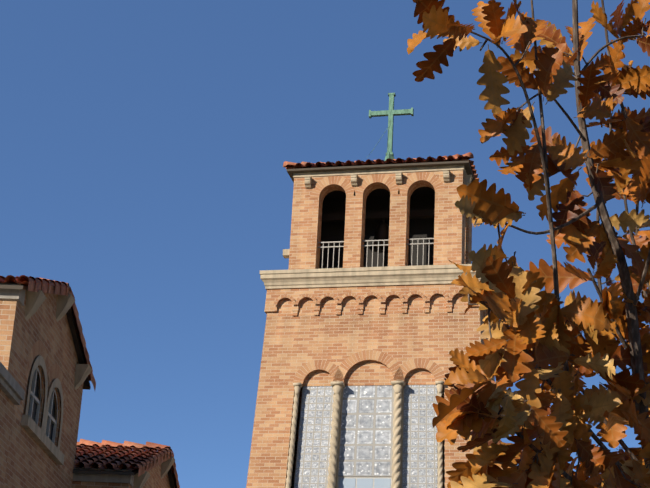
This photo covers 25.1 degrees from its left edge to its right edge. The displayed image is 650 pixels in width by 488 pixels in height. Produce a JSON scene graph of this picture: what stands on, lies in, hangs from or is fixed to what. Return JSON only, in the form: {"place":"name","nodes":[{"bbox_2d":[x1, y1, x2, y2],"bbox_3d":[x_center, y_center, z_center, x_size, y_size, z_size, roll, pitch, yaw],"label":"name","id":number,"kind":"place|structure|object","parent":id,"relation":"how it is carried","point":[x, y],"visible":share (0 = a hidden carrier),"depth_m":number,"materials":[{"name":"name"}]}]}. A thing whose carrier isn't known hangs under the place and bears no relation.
{"place":"outdoors","nodes":[
{"label":"outdoors","id":0,"kind":"place"},
{"bbox_2d":[0,283,174,487],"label":"buildings","id":1,"kind":"structure","parent":0,"point":[26,461],"depth_m":20.09,"materials":[{"name":"brown brick"}]},
{"bbox_2d":[29,366,57,443],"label":"building window frames","id":2,"kind":"structure","parent":1,"relation":"in","point":[38,403],"depth_m":20.11,"materials":[{"name":"wood"}]},
{"bbox_2d":[28,374,54,440],"bbox_3d":[-3.965,2.258,20.296,0.001,0.840,1.960,2,-21,3],"label":"window glass","id":3,"kind":"object","parent":2,"relation":"in","point":[35,408],"depth_m":20.13,"materials":[{"name":"glass"}]},
{"bbox_2d":[24,340,64,428],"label":"building voussoirs","id":4,"kind":"object","parent":1,"relation":"attached to","point":[39,349],"visible":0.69,"depth_m":20.26,"materials":[{"name":"brick"}]},
{"bbox_2d":[0,285,90,389],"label":"roof trim","id":5,"kind":"structure","parent":1,"relation":"on","point":[86,385],"depth_m":21.81,"materials":[{"name":"brown wood"}]},
{"bbox_2d":[0,275,95,389],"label":"roof tiles","id":6,"kind":"object","parent":1,"relation":"on","point":[44,285],"visible":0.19,"depth_m":20.18,"materials":[{"name":"red tile"}]},
{"bbox_2d":[73,450,174,487],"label":"roof underlayer","id":7,"kind":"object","parent":1,"relation":"on","point":[170,477],"depth_m":22.32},
{"bbox_2d":[74,439,179,487],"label":"roof tiles","id":8,"kind":"object","parent":1,"relation":"on","point":[103,450],"visible":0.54,"depth_m":24.39,"materials":[{"name":"red tile"}]},
{"bbox_2d":[0,0,649,487],"label":"sky","id":9,"kind":"structure","parent":0,"point":[145,145],"materials":[{"name":"blue"}]},
{"bbox_2d":[246,264,494,487],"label":"tower shaft","id":10,"kind":"object","parent":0,"point":[437,328],"depth_m":29.88,"materials":[{"name":"orange brick"}]},
{"bbox_2d":[294,386,333,487],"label":"glass tower block","id":11,"kind":"structure","parent":10,"relation":"attached to","point":[313,454],"depth_m":29.39,"materials":[{"name":"glass"}]},
{"bbox_2d":[285,380,443,487],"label":"twisted columns","id":12,"kind":"structure","parent":10,"relation":"attached to","point":[338,386],"depth_m":29.03,"materials":[{"name":"beige stone"}]},
{"bbox_2d":[338,477,391,487],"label":"window frame","id":13,"kind":"object","parent":10,"relation":"attached to","point":[363,477],"visible":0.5,"depth_m":28.86,"materials":[{"name":"beige metal"}]},
{"bbox_2d":[339,478,390,487],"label":"tower vent panes","id":14,"kind":"object","parent":13,"relation":"in","point":[365,482],"visible":1,"depth_m":28.82,"materials":[{"name":"glass"}]},
{"bbox_2d":[338,385,393,476],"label":"glass tower block","id":15,"kind":"structure","parent":10,"relation":"attached to","point":[366,438],"depth_m":29.20,"materials":[{"name":"glass"}]},
{"bbox_2d":[274,290,459,383],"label":"brick arches","id":16,"kind":"structure","parent":10,"relation":"attached to","point":[398,372],"depth_m":29.73,"materials":[{"name":"brick"}]},
{"bbox_2d":[283,165,472,269],"bbox_3d":[1.211,-0.232,31.850,4.105,2.510,1.760,-2,-22,13],"label":"belfry","id":17,"kind":"object","parent":10,"relation":"on","point":[452,233],"depth_m":31.49,"materials":[{"name":"orange brick"}]},
{"bbox_2d":[318,238,433,267],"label":"tower belfry railings","id":18,"kind":"object","parent":17,"relation":"attached to","point":[378,245],"visible":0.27,"depth_m":31.08,"materials":[{"name":"grey metal"}]},
{"bbox_2d":[310,171,444,197],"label":"brick arches","id":19,"kind":"structure","parent":17,"relation":"attached to","point":[434,180],"depth_m":31.52,"materials":[{"name":"orange brick"}]},
{"bbox_2d":[322,209,434,222],"bbox_3d":[1.286,-0.625,32.115,3.320,0.160,0.140,-2,-22,13],"label":"crossbeam","id":20,"kind":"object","parent":17,"relation":"attached to","point":[385,215],"depth_m":32.08,"materials":[{"name":"brown wood"}]},
{"bbox_2d":[369,218,388,252],"bbox_3d":[1.264,-0.206,31.954,0.580,0.740,0.580,-2,-22,13],"label":"bell","id":21,"kind":"object","parent":20,"relation":"hanging from","point":[382,231],"visible":0.71,"depth_m":31.82,"materials":[{"name":"brown metal"}]},
{"bbox_2d":[287,160,474,182],"bbox_3d":[1.321,-1.520,32.407,4.000,0.401,1.840,-2,-22,13],"label":"roof eave","id":22,"kind":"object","parent":17,"relation":"on","point":[466,164],"depth_m":31.54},
{"bbox_2d":[283,152,479,182],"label":"roof tiles","id":23,"kind":"object","parent":22,"relation":"on","point":[455,157],"visible":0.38,"depth_m":31.79,"materials":[{"name":"red tile"}]},
{"bbox_2d":[369,93,413,160],"bbox_3d":[1.473,-2.572,32.788,1.010,1.785,0.400,-2,-22,13],"label":"cross","id":24,"kind":"object","parent":23,"relation":"attached to","point":[391,113],"visible":0.85,"depth_m":32.84,"materials":[{"name":"green metal"}]},
{"bbox_2d":[402,385,436,487],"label":"glass tower block","id":25,"kind":"structure","parent":10,"relation":"attached to","point":[419,460],"depth_m":28.91,"materials":[{"name":"glass"}]},
{"bbox_2d":[407,0,649,487],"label":"oak tree","id":26,"kind":"object","parent":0,"point":[475,399],"depth_m":3.65,"materials":[{"name":"orange plant"}]}
]}

